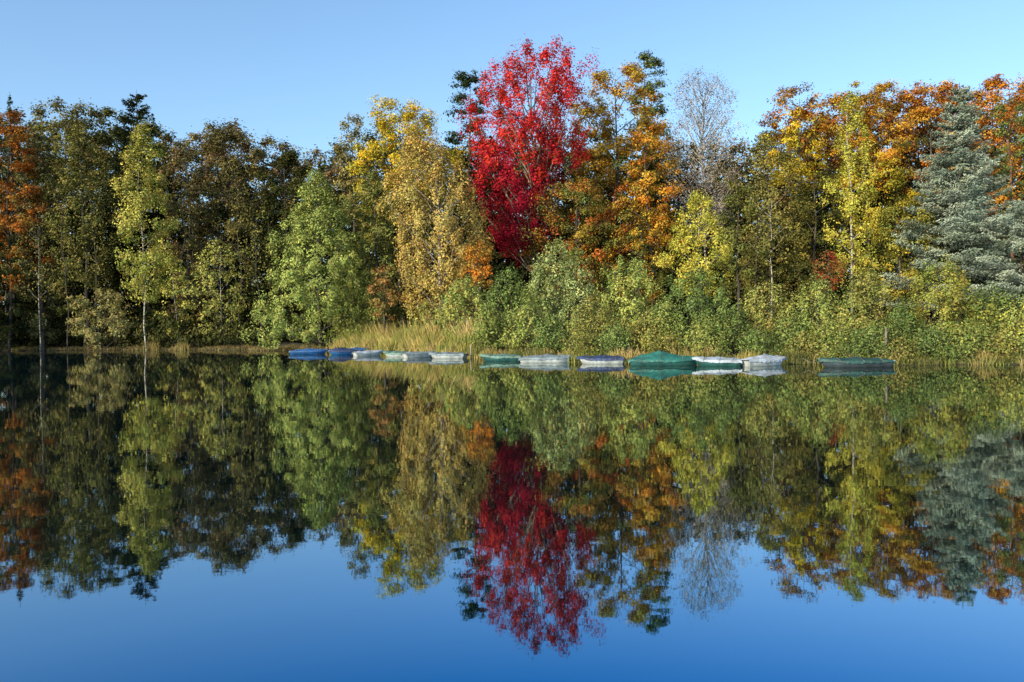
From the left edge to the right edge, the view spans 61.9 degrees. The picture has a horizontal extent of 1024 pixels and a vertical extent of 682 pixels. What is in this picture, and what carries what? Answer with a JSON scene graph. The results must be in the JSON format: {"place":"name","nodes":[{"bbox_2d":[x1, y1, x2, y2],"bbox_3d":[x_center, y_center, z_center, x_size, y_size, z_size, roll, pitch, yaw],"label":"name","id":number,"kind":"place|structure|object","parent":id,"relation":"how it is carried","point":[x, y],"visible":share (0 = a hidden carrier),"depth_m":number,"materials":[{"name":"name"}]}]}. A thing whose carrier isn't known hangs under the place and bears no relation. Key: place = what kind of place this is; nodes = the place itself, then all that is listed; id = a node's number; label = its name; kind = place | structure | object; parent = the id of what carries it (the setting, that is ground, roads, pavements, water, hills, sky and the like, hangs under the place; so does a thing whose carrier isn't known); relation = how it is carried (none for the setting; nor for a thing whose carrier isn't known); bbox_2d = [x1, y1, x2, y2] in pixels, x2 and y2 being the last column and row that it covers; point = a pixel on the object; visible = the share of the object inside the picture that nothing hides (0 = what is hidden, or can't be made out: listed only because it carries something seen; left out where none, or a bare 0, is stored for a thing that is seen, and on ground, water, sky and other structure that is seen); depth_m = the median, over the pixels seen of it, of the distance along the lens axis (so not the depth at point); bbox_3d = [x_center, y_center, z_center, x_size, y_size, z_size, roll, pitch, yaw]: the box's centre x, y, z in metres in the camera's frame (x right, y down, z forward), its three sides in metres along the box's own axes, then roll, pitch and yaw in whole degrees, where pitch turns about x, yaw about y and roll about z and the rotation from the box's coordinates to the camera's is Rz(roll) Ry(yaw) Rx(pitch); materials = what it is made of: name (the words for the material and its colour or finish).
{"place":"outdoors","nodes":[
{"label":"outdoors","id":0,"kind":"place"},
{"bbox_2d":[0,350,1023,681],"bbox_3d":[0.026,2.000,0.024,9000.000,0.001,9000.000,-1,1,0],"label":"lake water","id":1,"kind":"structure","parent":0,"point":[216,516],"depth_m":8.98,"materials":[{"name":"blue liquid"}]},
{"bbox_2d":[429,351,468,358],"bbox_3d":[-5.144,1.110,63.928,4.276,0.682,1.957,0,1,39],"label":"covered rowing boat","id":2,"kind":"object","parent":1,"relation":"on","point":[445,355],"visible":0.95,"depth_m":62.93,"materials":[{"name":"fabric"}]},
{"bbox_2d":[480,353,522,360],"bbox_3d":[-1.051,1.156,56.906,4.044,0.674,2.013,0,1,35],"label":"covered rowing boat","id":3,"kind":"object","parent":1,"relation":"on","point":[500,357],"visible":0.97,"depth_m":55.93,"materials":[{"name":"fabric"}]},
{"bbox_2d":[519,354,573,362],"bbox_3d":[2.257,1.133,53.031,3.781,0.702,2.263,-1,1,-15],"label":"covered rowing boat","id":4,"kind":"object","parent":1,"relation":"on","point":[549,358],"visible":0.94,"depth_m":52.32,"materials":[{"name":"fabric"}]},
{"bbox_2d":[577,355,624,363],"bbox_3d":[4.896,1.145,50.444,4.118,0.680,1.977,0,1,38],"label":"covered rowing boat","id":5,"kind":"object","parent":1,"relation":"on","point":[602,359],"visible":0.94,"depth_m":49.45,"materials":[{"name":"fabric"}]},
{"bbox_2d":[628,351,697,365],"bbox_3d":[8.420,0.998,46.739,4.313,0.976,2.292,-1,1,-14],"label":"covered rowing boat","id":6,"kind":"object","parent":1,"relation":"on","point":[658,358],"visible":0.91,"depth_m":46.06,"materials":[{"name":"fabric"}]},
{"bbox_2d":[692,356,742,365],"bbox_3d":[10.494,1.141,45.651,4.169,0.676,1.879,0,1,44],"label":"covered rowing boat","id":7,"kind":"object","parent":1,"relation":"on","point":[713,361],"visible":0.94,"depth_m":44.60,"materials":[{"name":"fabric"}]},
{"bbox_2d":[741,354,786,365],"bbox_3d":[13.611,1.042,45.266,4.134,0.784,1.912,-1,1,-42],"label":"covered rowing boat","id":8,"kind":"object","parent":1,"relation":"on","point":[767,360],"visible":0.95,"depth_m":44.20,"materials":[{"name":"fabric"}]},
{"bbox_2d":[803,356,895,366],"bbox_3d":[16.535,1.095,42.161,4.484,0.679,2.147,0,1,28],"label":"covered rowing boat","id":9,"kind":"object","parent":1,"relation":"on","point":[854,361],"visible":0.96,"depth_m":41.29,"materials":[{"name":"fabric"}]},
{"bbox_2d":[0,325,1023,364],"bbox_3d":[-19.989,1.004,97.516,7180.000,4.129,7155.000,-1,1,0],"label":"ground","id":10,"kind":"structure","parent":0,"point":[284,343],"depth_m":100.20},
{"bbox_2d":[0,95,27,299],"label":"spruce tree","id":11,"kind":"object","parent":10,"relation":"on","point":[10,158],"visible":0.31,"depth_m":139.49,"materials":[{"name":"green plant"}]},
{"bbox_2d":[0,107,58,350],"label":"beech tree","id":12,"kind":"object","parent":10,"relation":"on","point":[13,275],"visible":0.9,"depth_m":121.33,"materials":[{"name":"orange plant"}]},
{"bbox_2d":[13,209,61,350],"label":"birch tree","id":13,"kind":"object","parent":10,"relation":"on","point":[40,280],"visible":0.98,"depth_m":118.89,"materials":[{"name":"green plant"}]},
{"bbox_2d":[0,133,77,349],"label":"oak tree","id":14,"kind":"object","parent":10,"relation":"on","point":[54,301],"visible":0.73,"depth_m":122.86,"materials":[{"name":"green plant"}]},
{"bbox_2d":[41,173,90,350],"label":"young oak tree","id":15,"kind":"object","parent":10,"relation":"on","point":[63,207],"visible":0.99,"depth_m":117.85,"materials":[{"name":"green plant"}]},
{"bbox_2d":[39,120,125,346],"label":"oak tree","id":16,"kind":"object","parent":10,"relation":"on","point":[77,159],"visible":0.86,"depth_m":121.58,"materials":[{"name":"green plant"}]},
{"bbox_2d":[65,174,114,348],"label":"young oak tree","id":17,"kind":"object","parent":10,"relation":"on","point":[94,237],"visible":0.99,"depth_m":118.84,"materials":[{"name":"green plant"}]},
{"bbox_2d":[65,286,146,350],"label":"hawthorn bush","id":18,"kind":"object","parent":10,"relation":"on","point":[114,322],"visible":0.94,"depth_m":116.19,"materials":[{"name":"green plant"}]},
{"bbox_2d":[102,90,176,340],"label":"spruce tree","id":19,"kind":"object","parent":10,"relation":"on","point":[122,144],"visible":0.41,"depth_m":136.67,"materials":[{"name":"green plant"}]},
{"bbox_2d":[108,119,181,349],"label":"birch tree","id":20,"kind":"object","parent":10,"relation":"on","point":[133,225],"visible":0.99,"depth_m":114.04,"materials":[{"name":"green plant"}]},
{"bbox_2d":[1,343,332,350],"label":"bank grass","id":21,"kind":"structure","parent":10,"relation":"on","point":[242,347],"depth_m":111.21,"materials":[{"name":"brown plant"}]},
{"bbox_2d":[154,257,198,343],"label":"birch tree","id":22,"kind":"object","parent":10,"relation":"on","point":[183,271],"visible":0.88,"depth_m":113.56,"materials":[{"name":"green plant"}]},
{"bbox_2d":[145,140,217,333],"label":"oak tree","id":23,"kind":"object","parent":10,"relation":"on","point":[194,188],"visible":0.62,"depth_m":121.38,"materials":[{"name":"green plant"}]},
{"bbox_2d":[165,128,209,333],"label":"young oak tree","id":24,"kind":"object","parent":10,"relation":"on","point":[183,223],"visible":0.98,"depth_m":116.79,"materials":[{"name":"green plant"}]},
{"bbox_2d":[172,118,268,334],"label":"oak tree","id":25,"kind":"object","parent":10,"relation":"on","point":[225,137],"visible":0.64,"depth_m":124.16,"materials":[{"name":"green plant"}]},
{"bbox_2d":[181,237,261,339],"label":"birch tree","id":26,"kind":"object","parent":10,"relation":"on","point":[215,293],"visible":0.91,"depth_m":110.97,"materials":[{"name":"green plant"}]},
{"bbox_2d":[210,142,259,323],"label":"young oak tree","id":27,"kind":"object","parent":10,"relation":"on","point":[236,218],"visible":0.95,"depth_m":118.78,"materials":[{"name":"green plant"}]},
{"bbox_2d":[225,198,276,327],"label":"young oak tree","id":28,"kind":"object","parent":10,"relation":"on","point":[255,234],"visible":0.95,"depth_m":111.85,"materials":[{"name":"green plant"}]},
{"bbox_2d":[249,149,327,343],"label":"oak tree","id":29,"kind":"object","parent":10,"relation":"on","point":[287,159],"visible":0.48,"depth_m":118.50,"materials":[{"name":"green plant"}]},
{"bbox_2d":[238,168,396,348],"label":"alder tree","id":30,"kind":"object","parent":10,"relation":"on","point":[315,267],"visible":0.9,"depth_m":95.81,"materials":[{"name":"green plant"}]},
{"bbox_2d":[330,111,379,324],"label":"oak tree","id":31,"kind":"object","parent":10,"relation":"on","point":[343,160],"visible":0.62,"depth_m":121.48,"materials":[{"name":"yellow plant"}]},
{"bbox_2d":[341,168,408,332],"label":"alder tree","id":32,"kind":"object","parent":10,"relation":"on","point":[362,245],"visible":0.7,"depth_m":100.40,"materials":[{"name":"green plant"}]},
{"bbox_2d":[365,264,400,336],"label":"rowan bush","id":33,"kind":"object","parent":10,"relation":"on","point":[385,280],"visible":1,"depth_m":89.75,"materials":[{"name":"orange plant"}]},
{"bbox_2d":[336,93,467,328],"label":"oak tree","id":34,"kind":"object","parent":10,"relation":"on","point":[370,153],"visible":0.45,"depth_m":109.52,"materials":[{"name":"yellow plant"}]},
{"bbox_2d":[326,314,485,352],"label":"tall grass","id":35,"kind":"structure","parent":10,"relation":"on","point":[421,339],"depth_m":79.91,"materials":[{"name":"beige plant"}]},
{"bbox_2d":[406,298,449,330],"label":"willow bush","id":36,"kind":"object","parent":10,"relation":"on","point":[424,305],"visible":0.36,"depth_m":84.44,"materials":[{"name":"green plant"}]},
{"bbox_2d":[373,122,494,326],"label":"birch tree","id":37,"kind":"object","parent":10,"relation":"on","point":[431,176],"visible":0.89,"depth_m":86.54,"materials":[{"name":"yellow plant"}]},
{"bbox_2d":[434,272,495,344],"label":"willow bush","id":38,"kind":"object","parent":10,"relation":"on","point":[459,299],"visible":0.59,"depth_m":77.93,"materials":[{"name":"green plant"}]},
{"bbox_2d":[442,69,500,321],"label":"scots pine tree","id":39,"kind":"object","parent":10,"relation":"on","point":[465,80],"visible":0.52,"depth_m":117.01,"materials":[{"name":"green plant"}]},
{"bbox_2d":[458,241,496,320],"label":"rowan bush","id":40,"kind":"object","parent":10,"relation":"on","point":[476,273],"visible":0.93,"depth_m":83.63,"materials":[{"name":"orange plant"}]},
{"bbox_2d":[460,135,519,333],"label":"spruce tree","id":41,"kind":"object","parent":10,"relation":"on","point":[495,253],"visible":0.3,"depth_m":110.66,"materials":[{"name":"green plant"}]},
{"bbox_2d":[469,303,512,351],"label":"willow bush","id":42,"kind":"object","parent":10,"relation":"on","point":[486,324],"visible":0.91,"depth_m":65.26,"materials":[{"name":"green plant"}]},
{"bbox_2d":[0,286,1005,350],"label":"forest undergrowth","id":43,"kind":"object","parent":10,"relation":"on","point":[190,337],"visible":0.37,"depth_m":115.84,"materials":[{"name":"green plant"}]},
{"bbox_2d":[480,267,531,349],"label":"willow bush","id":44,"kind":"object","parent":10,"relation":"on","point":[498,295],"visible":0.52,"depth_m":67.34,"materials":[{"name":"green plant"}]},
{"bbox_2d":[0,83,1023,346],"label":"forest trees","id":45,"kind":"object","parent":10,"relation":"on","point":[102,137],"visible":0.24,"depth_m":123.46,"materials":[{"name":"green plant"}]},
{"bbox_2d":[499,281,551,351],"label":"willow bush","id":46,"kind":"object","parent":10,"relation":"on","point":[523,331],"visible":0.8,"depth_m":59.61,"materials":[{"name":"green plant"}]},
{"bbox_2d":[456,34,604,314],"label":"red maple tree","id":47,"kind":"object","parent":10,"relation":"on","point":[535,176],"visible":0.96,"depth_m":97.35,"materials":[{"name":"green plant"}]},
{"bbox_2d":[529,311,575,354],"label":"willow bush","id":48,"kind":"object","parent":10,"relation":"on","point":[550,341],"visible":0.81,"depth_m":56.51,"materials":[{"name":"green plant"}]},
{"bbox_2d":[518,236,601,348],"bbox_3d":[3.420,-3.371,61.741,6.488,8.631,7.553,-1,1,0],"label":"willow bush","id":49,"kind":"object","parent":10,"relation":"on","point":[566,283],"visible":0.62,"depth_m":61.23,"materials":[{"name":"green plant"}]},
{"bbox_2d":[517,178,623,310],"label":"oak tree","id":50,"kind":"object","parent":10,"relation":"on","point":[587,227],"visible":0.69,"depth_m":94.07,"materials":[{"name":"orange plant"}]},
{"bbox_2d":[560,323,605,356],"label":"willow bush","id":51,"kind":"object","parent":10,"relation":"on","point":[586,341],"visible":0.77,"depth_m":52.54,"materials":[{"name":"green plant"}]},
{"bbox_2d":[558,292,624,353],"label":"willow bush","id":52,"kind":"object","parent":10,"relation":"on","point":[578,324],"visible":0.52,"depth_m":54.59,"materials":[{"name":"green plant"}]},
{"bbox_2d":[591,307,637,353],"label":"willow bush","id":53,"kind":"object","parent":10,"relation":"on","point":[611,337],"visible":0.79,"depth_m":51.47,"materials":[{"name":"green plant"}]},
{"bbox_2d":[566,60,677,320],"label":"oak tree","id":54,"kind":"object","parent":10,"relation":"on","point":[601,108],"visible":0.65,"depth_m":106.23,"materials":[{"name":"orange plant"}]},
{"bbox_2d":[587,246,677,353],"bbox_3d":[7.741,-2.554,56.832,6.003,7.534,5.886,0,1,38],"label":"willow bush","id":55,"kind":"object","parent":10,"relation":"on","point":[634,306],"visible":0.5,"depth_m":56.53,"materials":[{"name":"green plant"}]},
{"bbox_2d":[616,307,665,352],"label":"willow bush","id":56,"kind":"object","parent":10,"relation":"on","point":[641,336],"visible":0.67,"depth_m":52.08,"materials":[{"name":"green plant"}]},
{"bbox_2d":[594,206,688,322],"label":"oak tree","id":57,"kind":"object","parent":10,"relation":"on","point":[633,233],"visible":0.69,"depth_m":91.55,"materials":[{"name":"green plant"}]},
{"bbox_2d":[610,120,688,323],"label":"oak tree","id":58,"kind":"object","parent":10,"relation":"on","point":[656,146],"visible":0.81,"depth_m":99.30,"materials":[{"name":"orange plant"}]},
{"bbox_2d":[624,49,674,272],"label":"scots pine tree","id":59,"kind":"object","parent":10,"relation":"on","point":[644,57],"visible":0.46,"depth_m":117.24,"materials":[{"name":"green plant"}]},
{"bbox_2d":[636,294,689,352],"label":"willow bush","id":60,"kind":"object","parent":10,"relation":"on","point":[666,306],"visible":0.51,"depth_m":51.96,"materials":[{"name":"green plant"}]},
{"bbox_2d":[643,326,689,353],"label":"willow bush","id":61,"kind":"object","parent":10,"relation":"on","point":[672,342],"visible":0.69,"depth_m":49.96,"materials":[{"name":"green plant"}]},
{"bbox_2d":[649,263,735,352],"bbox_3d":[11.454,-1.910,53.701,5.808,5.952,6.093,-1,1,0],"label":"willow bush","id":62,"kind":"object","parent":10,"relation":"on","point":[693,316],"visible":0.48,"depth_m":53.12,"materials":[{"name":"green plant"}]},
{"bbox_2d":[651,188,734,315],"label":"birch tree","id":63,"kind":"object","parent":10,"relation":"on","point":[707,217],"visible":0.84,"depth_m":67.28,"materials":[{"name":"yellow plant"}]},
{"bbox_2d":[673,309,730,356],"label":"willow bush","id":64,"kind":"object","parent":10,"relation":"on","point":[703,333],"visible":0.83,"depth_m":48.86,"materials":[{"name":"green plant"}]},
{"bbox_2d":[653,63,752,310],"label":"birch tree","id":65,"kind":"object","parent":10,"relation":"on","point":[703,184],"visible":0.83,"depth_m":103.70,"materials":[{"name":"grey plant"}]},
{"bbox_2d":[444,344,1023,364],"bbox_3d":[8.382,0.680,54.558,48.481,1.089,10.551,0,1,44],"label":"shore grass","id":66,"kind":"structure","parent":10,"relation":"on","point":[797,359],"depth_m":45.74,"materials":[{"name":"green plant"}]},
{"bbox_2d":[706,294,766,356],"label":"willow bush","id":67,"kind":"object","parent":10,"relation":"on","point":[733,329],"visible":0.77,"depth_m":49.02,"materials":[{"name":"green plant"}]},
{"bbox_2d":[706,181,774,335],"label":"oak tree","id":68,"kind":"object","parent":10,"relation":"on","point":[736,270],"visible":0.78,"depth_m":89.36,"materials":[{"name":"green plant"}]},
{"bbox_2d":[716,322,786,355],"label":"willow bush","id":69,"kind":"object","parent":10,"relation":"on","point":[752,335],"visible":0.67,"depth_m":47.73,"materials":[{"name":"green plant"}]},
{"bbox_2d":[729,132,788,327],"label":"young oak tree","id":70,"kind":"object","parent":10,"relation":"on","point":[745,176],"visible":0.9,"depth_m":88.85,"materials":[{"name":"green plant"}]},
{"bbox_2d":[718,279,803,353],"bbox_3d":[14.752,-1.362,49.970,4.806,4.833,5.214,-1,1,0],"label":"willow bush","id":71,"kind":"object","parent":10,"relation":"on","point":[761,312],"visible":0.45,"depth_m":49.85,"materials":[{"name":"green plant"}]},
{"bbox_2d":[725,172,798,334],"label":"birch tree","id":72,"kind":"object","parent":10,"relation":"on","point":[777,230],"visible":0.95,"depth_m":87.84,"materials":[{"name":"green plant"}]},
{"bbox_2d":[722,134,812,319],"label":"oak tree","id":73,"kind":"object","parent":10,"relation":"on","point":[782,274],"visible":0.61,"depth_m":97.20,"materials":[{"name":"green plant"}]},
{"bbox_2d":[760,305,814,352],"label":"willow bush","id":74,"kind":"object","parent":10,"relation":"on","point":[793,327],"visible":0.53,"depth_m":47.79,"materials":[{"name":"green plant"}]},
{"bbox_2d":[750,81,834,308],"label":"oak tree","id":75,"kind":"object","parent":10,"relation":"on","point":[800,114],"visible":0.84,"depth_m":107.02,"materials":[{"name":"orange plant"}]},
{"bbox_2d":[780,326,827,357],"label":"willow bush","id":76,"kind":"object","parent":10,"relation":"on","point":[802,344],"visible":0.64,"depth_m":46.30,"materials":[{"name":"green plant"}]},
{"bbox_2d":[770,166,864,332],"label":"alder tree","id":77,"kind":"object","parent":10,"relation":"on","point":[802,241],"visible":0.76,"depth_m":89.31,"materials":[{"name":"green plant"}]},
{"bbox_2d":[771,268,863,347],"bbox_3d":[17.549,-1.575,49.083,5.049,5.290,4.857,-1,1,0],"label":"willow bush","id":78,"kind":"object","parent":10,"relation":"on","point":[821,304],"visible":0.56,"depth_m":48.56,"materials":[{"name":"green plant"}]},
{"bbox_2d":[807,249,848,322],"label":"rowan bush","id":79,"kind":"object","parent":10,"relation":"on","point":[834,279],"visible":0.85,"depth_m":79.66,"materials":[{"name":"red plant"}]},
{"bbox_2d":[802,312,863,356],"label":"willow bush","id":80,"kind":"object","parent":10,"relation":"on","point":[830,344],"visible":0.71,"depth_m":45.80,"materials":[{"name":"green plant"}]},
{"bbox_2d":[816,87,885,333],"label":"birch tree","id":81,"kind":"object","parent":10,"relation":"on","point":[850,207],"visible":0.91,"depth_m":83.47,"materials":[{"name":"yellow plant"}]},
{"bbox_2d":[821,333,880,357],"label":"willow bush","id":82,"kind":"object","parent":10,"relation":"on","point":[843,353],"visible":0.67,"depth_m":44.33,"materials":[{"name":"green plant"}]},
{"bbox_2d":[842,319,896,358],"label":"willow bush","id":83,"kind":"object","parent":10,"relation":"on","point":[868,334],"visible":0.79,"depth_m":44.00,"materials":[{"name":"green plant"}]},
{"bbox_2d":[822,261,921,353],"bbox_3d":[20.029,-1.701,47.565,5.399,5.702,4.202,0,1,31],"label":"willow bush","id":84,"kind":"object","parent":10,"relation":"on","point":[877,293],"visible":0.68,"depth_m":46.89,"materials":[{"name":"green plant"}]},
{"bbox_2d":[813,79,944,317],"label":"oak tree","id":85,"kind":"object","parent":10,"relation":"on","point":[890,156],"visible":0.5,"depth_m":109.57,"materials":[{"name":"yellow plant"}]},
{"bbox_2d":[867,328,930,362],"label":"willow bush","id":86,"kind":"object","parent":10,"relation":"on","point":[904,349],"visible":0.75,"depth_m":43.36,"materials":[{"name":"green plant"}]},
{"bbox_2d":[848,193,950,325],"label":"alder tree","id":87,"kind":"object","parent":10,"relation":"on","point":[888,214],"visible":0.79,"depth_m":81.67,"materials":[{"name":"green plant"}]},
{"bbox_2d":[869,294,937,355],"bbox_3d":[20.785,-0.683,45.429,3.589,3.594,3.507,-1,1,-11],"label":"willow bush","id":88,"kind":"object","parent":10,"relation":"on","point":[901,315],"visible":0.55,"depth_m":44.93,"materials":[{"name":"green plant"}]},
{"bbox_2d":[885,320,964,361],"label":"willow bush","id":89,"kind":"object","parent":10,"relation":"on","point":[933,340],"visible":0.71,"depth_m":43.17,"materials":[{"name":"green plant"}]},
{"bbox_2d":[869,78,991,323],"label":"oak tree","id":90,"kind":"object","parent":10,"relation":"on","point":[943,90],"visible":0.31,"depth_m":109.23,"materials":[{"name":"orange plant"}]},
{"bbox_2d":[878,253,1004,349],"bbox_3d":[23.623,-1.864,46.605,6.547,5.844,5.608,-1,1,0],"label":"willow bush","id":91,"kind":"object","parent":10,"relation":"on","point":[919,281],"visible":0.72,"depth_m":45.92,"materials":[{"name":"green plant"}]},
{"bbox_2d":[870,82,1023,327],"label":"blue spruce tree","id":92,"kind":"object","parent":10,"relation":"on","point":[966,243],"visible":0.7,"depth_m":78.52,"materials":[{"name":"green plant"}]},
{"bbox_2d":[927,312,1003,359],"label":"willow bush","id":93,"kind":"object","parent":10,"relation":"on","point":[961,331],"visible":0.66,"depth_m":43.17,"materials":[{"name":"green plant"}]},
{"bbox_2d":[944,72,1023,282],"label":"oak tree","id":94,"kind":"object","parent":10,"relation":"on","point":[988,83],"visible":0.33,"depth_m":108.93,"materials":[{"name":"orange plant"}]},
{"bbox_2d":[951,280,1023,350],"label":"willow bush","id":95,"kind":"object","parent":10,"relation":"on","point":[1002,301],"visible":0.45,"depth_m":45.56,"materials":[{"name":"green plant"}]},
{"bbox_2d":[955,199,1023,328],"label":"blue spruce tree","id":96,"kind":"object","parent":10,"relation":"on","point":[1009,275],"visible":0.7,"depth_m":71.31,"materials":[{"name":"green plant"}]},
{"bbox_2d":[967,318,1023,362],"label":"willow bush","id":97,"kind":"object","parent":10,"relation":"on","point":[1001,348],"visible":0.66,"depth_m":42.52,"materials":[{"name":"green plant"}]},
{"bbox_2d":[983,96,1023,327],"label":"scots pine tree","id":98,"kind":"object","parent":10,"relation":"on","point":[1008,169],"visible":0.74,"depth_m":85.82,"materials":[{"name":"plant"}]},
{"bbox_2d":[983,291,1023,354],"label":"willow bush","id":99,"kind":"object","parent":10,"relation":"on","point":[1003,322],"visible":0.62,"depth_m":43.18,"materials":[{"name":"green plant"}]},
{"bbox_2d":[0,0,1023,328],"label":"sky","id":100,"kind":"structure","parent":0,"point":[293,69],"materials":[{"name":"blue"}]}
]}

